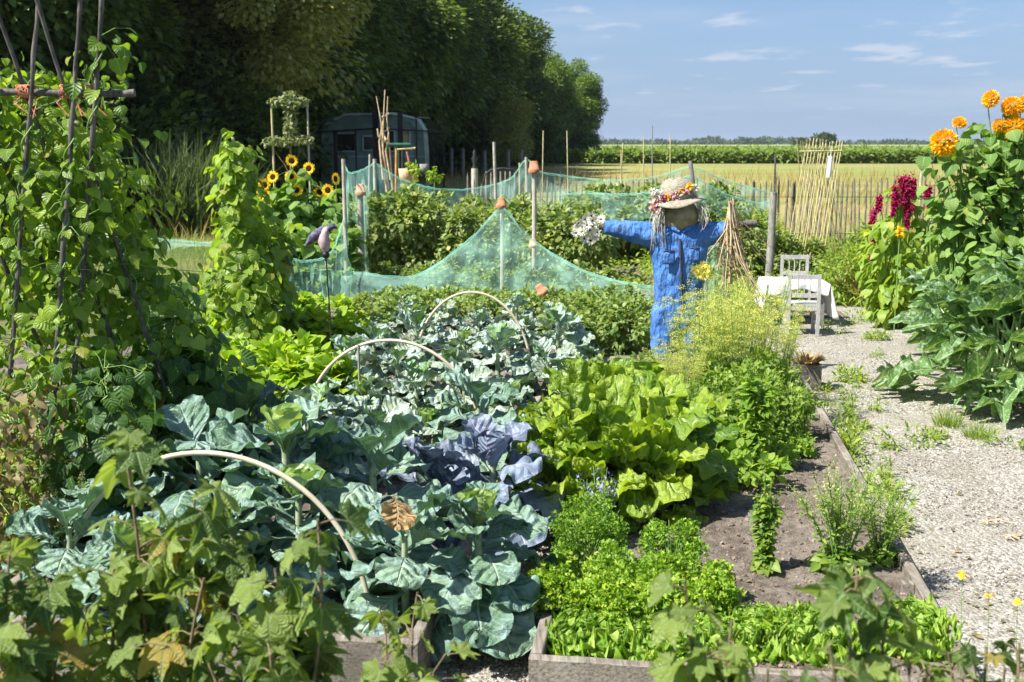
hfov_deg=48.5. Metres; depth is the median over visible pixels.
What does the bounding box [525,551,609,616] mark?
endive
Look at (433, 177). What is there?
potted plant
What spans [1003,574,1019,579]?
dry twigs
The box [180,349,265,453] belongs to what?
bushy bean
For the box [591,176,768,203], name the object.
garden net
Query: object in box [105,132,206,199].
tall reeds
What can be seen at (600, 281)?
potato plant
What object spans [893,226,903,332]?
yellow flower
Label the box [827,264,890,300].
grass tuft
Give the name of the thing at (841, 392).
weed
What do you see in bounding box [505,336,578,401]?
kale plant
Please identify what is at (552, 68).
tree
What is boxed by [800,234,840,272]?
leafy shrub
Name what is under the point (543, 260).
berry bush
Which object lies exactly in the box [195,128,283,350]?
climbing bean
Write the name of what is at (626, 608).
endive
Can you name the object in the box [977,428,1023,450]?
weed
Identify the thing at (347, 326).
bush bean
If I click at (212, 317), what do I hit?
bush bean
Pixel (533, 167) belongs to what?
flower pot
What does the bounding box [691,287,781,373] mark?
dill plant
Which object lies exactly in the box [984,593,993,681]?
yellow wildflower
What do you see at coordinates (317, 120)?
shrub
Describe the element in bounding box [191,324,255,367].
bush bean
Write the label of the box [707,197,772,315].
dry stalk bundle
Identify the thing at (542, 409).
chard plant
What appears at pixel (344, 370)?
bush bean
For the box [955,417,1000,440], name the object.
weed
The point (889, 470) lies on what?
weed
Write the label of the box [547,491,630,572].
parsley plant
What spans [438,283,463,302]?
potato plant
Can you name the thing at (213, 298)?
bush bean
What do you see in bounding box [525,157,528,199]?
stake
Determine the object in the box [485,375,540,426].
kale plant
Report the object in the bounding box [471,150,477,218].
ornament post
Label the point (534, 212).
stake
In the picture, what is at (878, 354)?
weed
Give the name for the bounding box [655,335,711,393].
dill plant
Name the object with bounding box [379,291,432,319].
potato plant
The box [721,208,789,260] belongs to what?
leafy shrub
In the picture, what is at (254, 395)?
cabbage plant
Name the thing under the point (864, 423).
weed
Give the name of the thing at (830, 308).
tablecloth
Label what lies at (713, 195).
berry bush
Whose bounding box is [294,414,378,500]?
kale plant
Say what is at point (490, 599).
cabbage plant
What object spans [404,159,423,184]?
potted plant
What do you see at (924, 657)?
lettuce
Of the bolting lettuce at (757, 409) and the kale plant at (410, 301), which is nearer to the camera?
the bolting lettuce at (757, 409)
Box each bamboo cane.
[541,131,543,208]
[566,130,568,194]
[620,149,622,239]
[642,135,643,212]
[651,126,652,197]
[670,134,670,177]
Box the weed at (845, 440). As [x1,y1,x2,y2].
[807,430,867,458]
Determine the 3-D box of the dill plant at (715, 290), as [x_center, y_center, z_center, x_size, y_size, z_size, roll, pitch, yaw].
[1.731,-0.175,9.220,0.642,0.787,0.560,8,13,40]
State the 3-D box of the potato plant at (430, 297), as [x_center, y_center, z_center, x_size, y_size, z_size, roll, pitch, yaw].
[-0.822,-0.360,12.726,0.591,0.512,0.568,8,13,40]
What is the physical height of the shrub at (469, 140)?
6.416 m
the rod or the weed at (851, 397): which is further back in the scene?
the rod
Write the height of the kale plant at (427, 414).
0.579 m
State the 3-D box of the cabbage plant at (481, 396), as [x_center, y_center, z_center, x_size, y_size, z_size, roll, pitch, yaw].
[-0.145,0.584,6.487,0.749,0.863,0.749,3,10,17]
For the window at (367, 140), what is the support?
in the caravan
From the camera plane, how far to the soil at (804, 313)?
15.97 m
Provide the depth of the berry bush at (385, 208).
19.33 m
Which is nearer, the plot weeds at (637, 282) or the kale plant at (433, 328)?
the kale plant at (433, 328)
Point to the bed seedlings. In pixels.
(464, 300)
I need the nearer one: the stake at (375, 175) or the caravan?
the stake at (375, 175)
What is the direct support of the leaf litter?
on the path at (1013, 563)
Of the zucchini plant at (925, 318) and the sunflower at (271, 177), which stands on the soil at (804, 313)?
the sunflower at (271, 177)
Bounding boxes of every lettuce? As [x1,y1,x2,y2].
[545,602,615,658]
[547,614,603,656]
[579,610,640,659]
[609,611,652,659]
[619,612,705,660]
[661,614,736,661]
[693,613,762,663]
[720,611,786,666]
[731,600,784,625]
[735,358,781,474]
[750,610,805,662]
[770,380,787,448]
[770,604,804,623]
[770,609,844,668]
[786,599,819,622]
[789,615,880,667]
[858,591,965,636]
[874,610,937,659]
[876,610,970,663]
[896,624,961,664]
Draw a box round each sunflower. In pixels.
[253,179,286,251]
[263,171,287,218]
[269,155,319,256]
[289,162,334,256]
[307,173,355,265]
[908,116,1023,373]
[951,89,1023,358]
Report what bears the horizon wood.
on the ground at (609, 352)
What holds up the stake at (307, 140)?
on the soil at (804, 313)
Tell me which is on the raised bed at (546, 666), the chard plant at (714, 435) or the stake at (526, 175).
the chard plant at (714, 435)
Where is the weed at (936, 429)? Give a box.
[919,425,951,440]
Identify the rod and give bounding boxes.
[773,154,775,191]
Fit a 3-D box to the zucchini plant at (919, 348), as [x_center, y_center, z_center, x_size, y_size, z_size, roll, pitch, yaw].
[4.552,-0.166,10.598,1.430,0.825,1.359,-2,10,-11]
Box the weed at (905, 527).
[883,509,918,537]
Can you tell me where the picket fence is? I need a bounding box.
[467,173,958,250]
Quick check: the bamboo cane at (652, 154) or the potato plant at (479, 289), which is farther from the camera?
the bamboo cane at (652, 154)
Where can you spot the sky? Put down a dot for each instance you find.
(854, 70)
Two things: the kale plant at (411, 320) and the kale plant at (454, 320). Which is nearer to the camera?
the kale plant at (411, 320)
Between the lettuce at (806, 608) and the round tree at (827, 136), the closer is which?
the lettuce at (806, 608)
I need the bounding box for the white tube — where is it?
[826,156,832,176]
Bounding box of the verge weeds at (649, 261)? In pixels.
[634,231,936,306]
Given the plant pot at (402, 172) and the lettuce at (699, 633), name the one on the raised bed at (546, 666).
the lettuce at (699, 633)
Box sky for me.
[501,0,1023,143]
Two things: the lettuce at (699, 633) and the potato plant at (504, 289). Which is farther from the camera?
the potato plant at (504, 289)
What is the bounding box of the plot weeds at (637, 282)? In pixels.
[254,250,809,314]
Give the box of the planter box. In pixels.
[791,350,827,390]
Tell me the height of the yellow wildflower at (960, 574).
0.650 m
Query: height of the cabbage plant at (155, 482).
0.791 m
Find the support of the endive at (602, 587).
on the raised bed at (546, 666)
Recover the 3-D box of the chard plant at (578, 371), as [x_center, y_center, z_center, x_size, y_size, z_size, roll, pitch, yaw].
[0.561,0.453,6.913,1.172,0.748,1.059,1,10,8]
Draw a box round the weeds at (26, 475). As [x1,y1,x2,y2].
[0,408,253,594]
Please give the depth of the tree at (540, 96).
103.72 m
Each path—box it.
[432,393,558,681]
[704,306,1023,681]
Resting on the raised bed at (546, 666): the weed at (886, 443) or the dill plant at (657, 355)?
the dill plant at (657, 355)
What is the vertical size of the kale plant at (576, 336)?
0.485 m
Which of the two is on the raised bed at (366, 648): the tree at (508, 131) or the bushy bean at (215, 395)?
the bushy bean at (215, 395)
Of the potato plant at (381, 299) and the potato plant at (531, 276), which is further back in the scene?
the potato plant at (531, 276)
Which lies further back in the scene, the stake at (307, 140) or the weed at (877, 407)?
the stake at (307, 140)
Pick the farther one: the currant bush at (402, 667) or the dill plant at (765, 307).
the dill plant at (765, 307)
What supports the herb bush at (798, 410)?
on the raised bed at (546, 666)
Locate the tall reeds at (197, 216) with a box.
[116,129,288,235]
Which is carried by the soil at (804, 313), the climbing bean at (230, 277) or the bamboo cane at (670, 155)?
the bamboo cane at (670, 155)
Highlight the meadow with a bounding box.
[152,163,1023,245]
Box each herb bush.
[676,364,741,423]
[686,347,761,405]
[709,359,790,423]
[731,346,809,406]
[757,367,825,438]
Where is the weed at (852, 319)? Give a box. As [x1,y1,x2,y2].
[839,309,877,324]
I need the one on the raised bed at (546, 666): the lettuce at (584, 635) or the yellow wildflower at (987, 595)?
the lettuce at (584, 635)
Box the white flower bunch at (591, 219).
[571,211,604,245]
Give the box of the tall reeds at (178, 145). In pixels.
[136,131,279,188]
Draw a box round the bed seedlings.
[350,285,741,345]
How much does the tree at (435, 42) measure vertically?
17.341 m
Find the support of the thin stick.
on the raised bed at (366, 648)
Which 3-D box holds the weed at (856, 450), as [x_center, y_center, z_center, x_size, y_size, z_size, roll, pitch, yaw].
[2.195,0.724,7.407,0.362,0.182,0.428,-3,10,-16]
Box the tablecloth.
[755,277,838,318]
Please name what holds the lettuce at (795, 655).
on the raised bed at (546, 666)
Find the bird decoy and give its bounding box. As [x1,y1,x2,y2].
[304,221,337,335]
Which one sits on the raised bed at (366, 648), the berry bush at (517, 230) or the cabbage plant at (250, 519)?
the cabbage plant at (250, 519)
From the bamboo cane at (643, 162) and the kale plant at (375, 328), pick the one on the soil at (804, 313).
the bamboo cane at (643, 162)
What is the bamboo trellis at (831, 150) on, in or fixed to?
on the ground at (609, 352)
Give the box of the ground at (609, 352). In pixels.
[0,144,925,363]
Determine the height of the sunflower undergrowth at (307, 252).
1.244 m
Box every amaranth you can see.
[852,207,911,319]
[858,171,934,329]
[890,184,944,310]
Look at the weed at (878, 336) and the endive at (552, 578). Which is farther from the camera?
the weed at (878, 336)
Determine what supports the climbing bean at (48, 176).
on the ground at (609, 352)
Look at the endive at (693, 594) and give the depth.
4.45 m
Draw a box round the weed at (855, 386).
[848,377,884,390]
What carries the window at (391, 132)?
in the caravan
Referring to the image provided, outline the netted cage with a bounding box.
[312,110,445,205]
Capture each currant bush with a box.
[0,538,126,681]
[56,427,266,681]
[193,498,376,681]
[358,592,479,681]
[646,568,792,681]
[792,561,941,681]
[910,638,1023,681]
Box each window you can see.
[337,133,354,151]
[362,135,372,150]
[384,130,394,151]
[403,131,410,142]
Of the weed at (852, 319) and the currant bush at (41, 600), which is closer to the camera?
the currant bush at (41, 600)
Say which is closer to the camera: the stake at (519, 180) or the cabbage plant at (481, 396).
the cabbage plant at (481, 396)
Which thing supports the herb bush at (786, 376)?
on the raised bed at (546, 666)
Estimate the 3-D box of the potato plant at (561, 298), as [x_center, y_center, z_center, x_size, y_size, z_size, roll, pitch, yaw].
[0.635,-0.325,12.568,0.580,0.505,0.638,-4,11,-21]
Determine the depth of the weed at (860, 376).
9.84 m
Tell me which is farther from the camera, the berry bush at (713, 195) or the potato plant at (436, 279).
the berry bush at (713, 195)
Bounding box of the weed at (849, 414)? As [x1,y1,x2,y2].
[820,401,861,417]
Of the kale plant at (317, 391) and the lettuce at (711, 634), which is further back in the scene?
the kale plant at (317, 391)
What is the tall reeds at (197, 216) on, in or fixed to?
on the meadow
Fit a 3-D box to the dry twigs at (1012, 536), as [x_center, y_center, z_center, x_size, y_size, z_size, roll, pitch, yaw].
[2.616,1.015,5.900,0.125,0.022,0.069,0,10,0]
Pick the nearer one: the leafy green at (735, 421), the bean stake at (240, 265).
the leafy green at (735, 421)
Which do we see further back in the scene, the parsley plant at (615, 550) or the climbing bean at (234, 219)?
the climbing bean at (234, 219)
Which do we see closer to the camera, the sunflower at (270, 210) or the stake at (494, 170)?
the sunflower at (270, 210)
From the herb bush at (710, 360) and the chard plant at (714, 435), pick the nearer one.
the chard plant at (714, 435)
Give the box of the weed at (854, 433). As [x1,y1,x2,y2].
[836,425,866,448]
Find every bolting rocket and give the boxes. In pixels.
[786,455,890,575]
[845,472,926,567]
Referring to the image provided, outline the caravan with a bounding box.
[321,112,428,196]
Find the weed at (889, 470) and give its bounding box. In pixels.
[851,454,897,477]
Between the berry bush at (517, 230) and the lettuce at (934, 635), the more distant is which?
the berry bush at (517, 230)
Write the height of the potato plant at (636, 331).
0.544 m
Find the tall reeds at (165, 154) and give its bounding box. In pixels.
[128,133,209,175]
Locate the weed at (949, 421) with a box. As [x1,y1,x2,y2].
[919,404,968,428]
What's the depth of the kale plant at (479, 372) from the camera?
7.63 m
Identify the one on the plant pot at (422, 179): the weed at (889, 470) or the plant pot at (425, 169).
the plant pot at (425, 169)
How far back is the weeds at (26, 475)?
6.85 m
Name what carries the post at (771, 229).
on the soil at (804, 313)
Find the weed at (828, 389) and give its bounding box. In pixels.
[815,380,833,391]
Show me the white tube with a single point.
(829, 166)
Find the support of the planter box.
on the path at (1013, 563)
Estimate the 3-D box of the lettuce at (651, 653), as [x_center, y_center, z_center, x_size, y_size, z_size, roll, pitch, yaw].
[0.573,1.135,4.296,0.353,0.204,0.372,-6,11,-30]
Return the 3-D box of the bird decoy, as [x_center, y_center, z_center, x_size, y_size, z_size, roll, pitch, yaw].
[-1.929,-0.603,11.741,0.341,1.278,0.272,2,10,11]
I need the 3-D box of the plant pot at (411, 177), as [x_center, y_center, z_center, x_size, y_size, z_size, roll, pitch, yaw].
[-2.274,-3.804,26.236,0.280,0.280,0.273,0,10,0]
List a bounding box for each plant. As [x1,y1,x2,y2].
[1,484,112,617]
[31,428,189,578]
[72,511,205,681]
[135,394,277,538]
[178,498,283,622]
[193,379,309,495]
[204,396,374,570]
[224,462,373,604]
[281,381,358,448]
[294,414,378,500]
[303,413,450,571]
[316,334,391,400]
[325,373,391,429]
[339,491,482,651]
[343,395,413,480]
[350,288,398,323]
[351,320,406,372]
[357,284,395,310]
[367,316,397,350]
[368,342,435,396]
[369,260,410,291]
[376,437,500,548]
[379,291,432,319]
[382,304,451,370]
[382,358,464,434]
[387,294,427,331]
[389,401,461,480]
[394,283,425,300]
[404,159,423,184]
[406,311,455,349]
[408,260,447,290]
[409,344,481,398]
[412,480,565,662]
[416,366,539,486]
[419,413,565,554]
[422,361,498,429]
[423,285,465,312]
[425,166,444,196]
[427,298,461,329]
[435,258,475,290]
[437,323,494,371]
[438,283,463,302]
[445,292,497,319]
[453,321,539,398]
[461,304,494,332]
[463,259,506,293]
[465,309,492,348]
[471,287,499,299]
[479,288,522,316]
[483,318,539,371]
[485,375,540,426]
[492,291,538,331]
[499,286,529,301]
[504,262,543,292]
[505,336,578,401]
[508,373,738,518]
[508,387,637,453]
[510,423,648,531]
[514,315,542,348]
[515,357,686,421]
[518,289,555,318]
[522,304,591,371]
[533,301,566,330]
[535,304,598,344]
[537,261,575,295]
[543,283,570,304]
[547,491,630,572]
[550,291,596,311]
[551,312,594,356]
[552,352,598,367]
[555,330,607,363]
[566,301,624,348]
[568,284,601,306]
[572,261,617,292]
[579,291,626,319]
[587,352,606,366]
[590,538,644,573]
[595,299,650,354]
[600,282,637,298]
[605,444,708,527]
[610,291,651,316]
[614,369,738,448]
[629,348,661,362]
[636,517,710,574]
[642,337,691,374]
[651,549,745,615]
[654,284,743,393]
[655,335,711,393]
[676,279,755,369]
[687,272,768,362]
[687,434,732,488]
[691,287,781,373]
[716,267,796,362]
[730,290,812,383]
[871,273,1023,422]
[887,246,1023,417]
[895,228,1017,349]
[915,305,945,354]
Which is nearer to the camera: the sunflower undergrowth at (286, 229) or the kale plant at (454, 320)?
the kale plant at (454, 320)
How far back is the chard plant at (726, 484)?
6.19 m
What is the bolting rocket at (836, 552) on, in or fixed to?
on the raised bed at (546, 666)
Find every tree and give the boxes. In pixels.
[0,0,192,134]
[0,0,243,125]
[132,0,318,116]
[139,0,379,109]
[185,2,345,126]
[262,90,314,171]
[281,1,392,128]
[343,0,425,116]
[369,0,472,129]
[402,0,492,150]
[430,0,531,174]
[431,0,531,170]
[460,78,536,168]
[493,3,560,151]
[525,50,580,143]
[559,57,609,144]
[792,136,808,145]
[808,131,838,146]
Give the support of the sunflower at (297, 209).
on the soil at (804, 313)
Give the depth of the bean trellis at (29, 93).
5.22 m
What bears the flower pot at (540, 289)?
attached to the stake
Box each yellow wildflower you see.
[957,570,967,680]
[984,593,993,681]
[1012,598,1022,663]
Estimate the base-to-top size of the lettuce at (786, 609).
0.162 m
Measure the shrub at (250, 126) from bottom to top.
5.281 m
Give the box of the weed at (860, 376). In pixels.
[829,362,872,383]
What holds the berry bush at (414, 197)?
on the soil at (804, 313)
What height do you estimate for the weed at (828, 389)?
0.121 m
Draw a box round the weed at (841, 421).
[828,405,865,436]
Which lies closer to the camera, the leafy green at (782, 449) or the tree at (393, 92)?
the leafy green at (782, 449)
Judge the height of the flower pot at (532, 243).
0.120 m
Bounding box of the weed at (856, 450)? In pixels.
[844,433,885,465]
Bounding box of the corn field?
[511,142,1020,163]
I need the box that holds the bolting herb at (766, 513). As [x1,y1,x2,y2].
[749,473,784,576]
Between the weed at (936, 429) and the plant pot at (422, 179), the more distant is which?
the plant pot at (422, 179)
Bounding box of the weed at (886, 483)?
[862,466,913,499]
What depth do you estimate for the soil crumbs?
5.42 m
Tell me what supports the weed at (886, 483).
on the path at (1013, 563)
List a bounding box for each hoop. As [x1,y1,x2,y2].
[73,450,369,602]
[306,339,475,426]
[415,291,530,355]
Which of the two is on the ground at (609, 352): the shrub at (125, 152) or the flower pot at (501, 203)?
the shrub at (125, 152)
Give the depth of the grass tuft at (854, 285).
14.50 m
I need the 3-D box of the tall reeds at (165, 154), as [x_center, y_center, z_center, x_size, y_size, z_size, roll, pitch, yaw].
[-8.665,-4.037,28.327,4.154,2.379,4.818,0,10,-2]
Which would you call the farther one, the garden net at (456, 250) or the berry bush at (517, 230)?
the berry bush at (517, 230)
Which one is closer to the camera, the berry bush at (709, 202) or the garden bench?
the berry bush at (709, 202)
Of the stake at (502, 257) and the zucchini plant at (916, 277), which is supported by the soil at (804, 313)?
the stake at (502, 257)
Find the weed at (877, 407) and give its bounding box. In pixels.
[828,394,887,416]
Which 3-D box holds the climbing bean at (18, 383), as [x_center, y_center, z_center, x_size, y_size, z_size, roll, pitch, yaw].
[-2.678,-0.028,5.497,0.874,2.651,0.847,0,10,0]
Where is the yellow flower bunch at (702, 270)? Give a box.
[688,261,716,282]
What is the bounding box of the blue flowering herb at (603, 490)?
[576,466,618,554]
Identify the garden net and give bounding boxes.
[151,238,208,243]
[300,225,341,262]
[343,211,632,284]
[346,163,374,174]
[377,159,762,191]
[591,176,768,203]
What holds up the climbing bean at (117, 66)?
on the ground at (609, 352)
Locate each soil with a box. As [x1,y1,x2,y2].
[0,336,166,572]
[254,260,845,317]
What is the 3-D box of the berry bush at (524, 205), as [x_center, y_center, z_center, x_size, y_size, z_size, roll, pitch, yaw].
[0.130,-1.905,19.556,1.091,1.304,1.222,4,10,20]
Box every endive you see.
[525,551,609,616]
[556,548,646,614]
[581,555,689,622]
[623,551,721,617]
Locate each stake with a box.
[231,137,246,331]
[270,99,275,186]
[306,104,310,201]
[341,159,348,296]
[357,196,365,292]
[368,154,370,219]
[373,159,377,216]
[492,142,497,222]
[500,208,504,288]
[519,163,520,195]
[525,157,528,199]
[532,173,536,289]
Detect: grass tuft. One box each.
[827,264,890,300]
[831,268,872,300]
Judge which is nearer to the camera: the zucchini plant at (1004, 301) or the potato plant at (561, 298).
the zucchini plant at (1004, 301)
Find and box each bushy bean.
[28,348,175,540]
[112,272,206,410]
[127,323,250,489]
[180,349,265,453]
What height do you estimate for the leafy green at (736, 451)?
0.348 m
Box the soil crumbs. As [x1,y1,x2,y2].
[587,366,949,676]
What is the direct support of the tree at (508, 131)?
on the meadow
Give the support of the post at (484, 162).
on the meadow
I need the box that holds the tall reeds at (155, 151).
[128,135,201,169]
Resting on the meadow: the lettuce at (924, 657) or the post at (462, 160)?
the post at (462, 160)
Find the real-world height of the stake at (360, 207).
1.495 m
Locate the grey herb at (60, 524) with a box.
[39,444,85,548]
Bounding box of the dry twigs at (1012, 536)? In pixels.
[1002,534,1023,540]
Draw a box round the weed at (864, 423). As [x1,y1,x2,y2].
[845,416,874,430]
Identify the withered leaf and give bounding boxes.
[381,495,416,529]
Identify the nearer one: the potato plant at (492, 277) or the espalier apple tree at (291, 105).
the potato plant at (492, 277)
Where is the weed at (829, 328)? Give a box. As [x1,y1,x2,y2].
[820,319,853,334]
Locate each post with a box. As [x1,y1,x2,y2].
[450,149,453,177]
[461,149,464,177]
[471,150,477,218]
[483,150,486,175]
[506,149,509,177]
[520,149,522,177]
[765,192,776,276]
[918,170,922,218]
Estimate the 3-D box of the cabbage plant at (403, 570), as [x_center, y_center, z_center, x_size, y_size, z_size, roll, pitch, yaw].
[-0.393,0.939,4.604,0.640,0.738,0.640,0,10,-3]
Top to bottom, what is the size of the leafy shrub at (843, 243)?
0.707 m
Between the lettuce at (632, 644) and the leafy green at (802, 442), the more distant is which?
the leafy green at (802, 442)
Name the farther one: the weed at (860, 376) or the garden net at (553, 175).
the garden net at (553, 175)
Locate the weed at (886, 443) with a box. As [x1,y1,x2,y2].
[868,420,950,452]
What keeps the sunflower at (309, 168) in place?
on the soil at (804, 313)
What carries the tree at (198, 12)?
on the ground at (609, 352)
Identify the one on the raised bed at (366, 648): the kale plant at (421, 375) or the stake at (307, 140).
the kale plant at (421, 375)
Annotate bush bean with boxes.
[188,294,226,331]
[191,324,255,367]
[194,302,241,331]
[210,346,279,414]
[219,349,252,409]
[229,333,286,366]
[250,340,326,418]
[251,349,365,411]
[258,325,335,373]
[279,291,315,310]
[282,302,334,351]
[294,305,372,350]
[295,291,369,336]
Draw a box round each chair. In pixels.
[779,255,809,309]
[782,274,821,335]
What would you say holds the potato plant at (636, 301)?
on the ground at (609, 352)
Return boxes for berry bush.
[339,184,407,275]
[366,180,443,273]
[371,193,393,243]
[396,198,473,274]
[412,188,475,257]
[437,200,512,273]
[448,192,511,244]
[472,196,539,273]
[486,192,545,262]
[515,203,596,280]
[538,197,589,255]
[542,198,620,284]
[552,178,629,262]
[592,181,655,264]
[621,179,660,254]
[696,190,726,221]
[698,179,764,258]
[706,205,782,282]
[755,231,806,279]
[790,236,828,274]
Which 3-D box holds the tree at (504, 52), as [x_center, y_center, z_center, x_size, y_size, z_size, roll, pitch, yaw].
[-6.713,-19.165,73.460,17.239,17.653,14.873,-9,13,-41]
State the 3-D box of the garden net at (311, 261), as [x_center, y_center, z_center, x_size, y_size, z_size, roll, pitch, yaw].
[-2.300,-0.898,13.774,0.306,1.011,2.162,2,10,14]
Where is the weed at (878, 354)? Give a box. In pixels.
[868,347,885,358]
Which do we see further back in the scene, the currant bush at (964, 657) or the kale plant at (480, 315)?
the kale plant at (480, 315)
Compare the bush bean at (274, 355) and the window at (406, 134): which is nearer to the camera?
the bush bean at (274, 355)
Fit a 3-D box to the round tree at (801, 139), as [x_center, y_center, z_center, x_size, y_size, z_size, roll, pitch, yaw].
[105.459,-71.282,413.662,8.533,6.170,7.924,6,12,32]
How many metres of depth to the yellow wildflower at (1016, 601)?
4.02 m
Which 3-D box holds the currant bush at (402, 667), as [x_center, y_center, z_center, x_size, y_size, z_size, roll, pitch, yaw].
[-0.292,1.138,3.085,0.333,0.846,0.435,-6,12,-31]
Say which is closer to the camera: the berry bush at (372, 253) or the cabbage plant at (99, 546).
the cabbage plant at (99, 546)
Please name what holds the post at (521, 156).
on the meadow
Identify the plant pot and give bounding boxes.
[398,168,412,183]
[410,170,418,181]
[418,173,426,182]
[419,164,427,172]
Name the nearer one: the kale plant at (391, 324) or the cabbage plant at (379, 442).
the cabbage plant at (379, 442)
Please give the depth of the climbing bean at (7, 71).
5.57 m
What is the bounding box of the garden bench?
[482,167,517,202]
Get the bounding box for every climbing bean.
[0,28,174,496]
[0,51,165,478]
[0,82,42,538]
[0,94,98,540]
[0,106,170,481]
[0,114,153,564]
[6,71,222,473]
[83,155,261,480]
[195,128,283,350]
[202,186,268,328]
[248,216,302,339]
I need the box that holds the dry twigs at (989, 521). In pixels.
[979,518,1013,523]
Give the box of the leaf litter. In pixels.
[448,339,1022,680]
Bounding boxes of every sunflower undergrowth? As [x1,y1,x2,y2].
[272,217,335,293]
[272,221,312,270]
[287,223,368,297]
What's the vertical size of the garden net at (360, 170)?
1.763 m
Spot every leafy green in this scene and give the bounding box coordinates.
[716,406,783,437]
[716,437,793,495]
[768,435,800,474]
[781,428,819,457]
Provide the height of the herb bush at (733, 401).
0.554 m
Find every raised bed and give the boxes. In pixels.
[0,307,577,681]
[529,356,982,681]
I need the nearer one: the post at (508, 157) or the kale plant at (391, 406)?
the kale plant at (391, 406)
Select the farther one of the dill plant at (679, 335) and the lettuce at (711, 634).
the dill plant at (679, 335)
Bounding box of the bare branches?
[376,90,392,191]
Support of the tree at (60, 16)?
on the ground at (609, 352)
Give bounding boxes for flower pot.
[355,184,365,195]
[496,198,505,208]
[528,161,539,172]
[528,239,536,247]
[535,283,547,296]
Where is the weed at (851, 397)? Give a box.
[816,393,856,406]
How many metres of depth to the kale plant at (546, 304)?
11.54 m
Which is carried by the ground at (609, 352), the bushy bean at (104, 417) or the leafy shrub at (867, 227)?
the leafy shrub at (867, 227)
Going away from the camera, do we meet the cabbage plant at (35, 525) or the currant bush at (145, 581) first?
the currant bush at (145, 581)
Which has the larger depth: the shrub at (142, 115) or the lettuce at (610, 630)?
the shrub at (142, 115)
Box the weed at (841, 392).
[835,383,865,398]
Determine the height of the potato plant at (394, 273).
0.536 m
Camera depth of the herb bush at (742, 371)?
7.35 m
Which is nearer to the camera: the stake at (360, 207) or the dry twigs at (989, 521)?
the dry twigs at (989, 521)
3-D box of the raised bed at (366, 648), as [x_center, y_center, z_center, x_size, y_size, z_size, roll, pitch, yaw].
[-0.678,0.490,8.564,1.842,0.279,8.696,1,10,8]
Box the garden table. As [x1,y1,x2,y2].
[764,290,824,325]
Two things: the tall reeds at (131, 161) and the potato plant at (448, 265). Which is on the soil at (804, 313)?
the potato plant at (448, 265)
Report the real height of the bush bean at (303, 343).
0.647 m
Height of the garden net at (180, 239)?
0.185 m
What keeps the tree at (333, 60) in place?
on the ground at (609, 352)
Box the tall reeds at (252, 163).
[171,146,280,194]
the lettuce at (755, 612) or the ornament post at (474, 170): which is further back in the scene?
the ornament post at (474, 170)
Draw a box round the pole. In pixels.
[688,161,708,302]
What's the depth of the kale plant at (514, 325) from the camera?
9.56 m
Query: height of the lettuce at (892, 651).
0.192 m
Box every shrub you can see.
[0,57,134,215]
[0,64,75,250]
[47,56,233,168]
[81,151,207,231]
[139,52,320,198]
[269,75,355,199]
[429,98,504,175]
[501,105,573,165]
[564,112,604,151]
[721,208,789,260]
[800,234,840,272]
[812,240,870,304]
[828,236,865,266]
[830,243,902,305]
[846,213,923,256]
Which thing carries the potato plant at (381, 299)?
on the ground at (609, 352)
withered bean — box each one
[0,341,88,548]
[0,346,57,577]
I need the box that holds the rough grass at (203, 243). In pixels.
[0,225,936,320]
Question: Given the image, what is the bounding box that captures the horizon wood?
[597,135,985,144]
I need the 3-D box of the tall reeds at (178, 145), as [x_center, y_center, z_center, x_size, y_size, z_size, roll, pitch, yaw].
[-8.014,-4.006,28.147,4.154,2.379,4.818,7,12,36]
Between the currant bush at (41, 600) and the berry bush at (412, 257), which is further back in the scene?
the berry bush at (412, 257)
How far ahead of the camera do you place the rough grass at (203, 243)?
20.29 m
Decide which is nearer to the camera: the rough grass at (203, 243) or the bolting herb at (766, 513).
the bolting herb at (766, 513)
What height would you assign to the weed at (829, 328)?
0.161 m
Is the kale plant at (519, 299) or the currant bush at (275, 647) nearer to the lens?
the currant bush at (275, 647)
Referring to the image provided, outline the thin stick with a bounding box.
[357,345,360,395]
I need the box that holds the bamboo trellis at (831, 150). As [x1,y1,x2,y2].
[787,138,843,267]
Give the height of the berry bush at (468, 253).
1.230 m
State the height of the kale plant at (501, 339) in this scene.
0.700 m
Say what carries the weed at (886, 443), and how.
on the path at (1013, 563)
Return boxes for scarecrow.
[597,177,756,357]
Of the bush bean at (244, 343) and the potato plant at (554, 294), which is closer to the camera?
the bush bean at (244, 343)
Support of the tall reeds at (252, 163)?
on the meadow
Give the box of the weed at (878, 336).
[861,328,891,340]
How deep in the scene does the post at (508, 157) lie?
69.07 m
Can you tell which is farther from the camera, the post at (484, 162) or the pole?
the post at (484, 162)
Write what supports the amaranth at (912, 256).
on the path at (1013, 563)
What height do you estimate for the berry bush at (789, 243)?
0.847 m
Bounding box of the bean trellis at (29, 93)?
[0,0,196,543]
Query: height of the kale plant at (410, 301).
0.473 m
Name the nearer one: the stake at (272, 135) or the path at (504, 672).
the path at (504, 672)

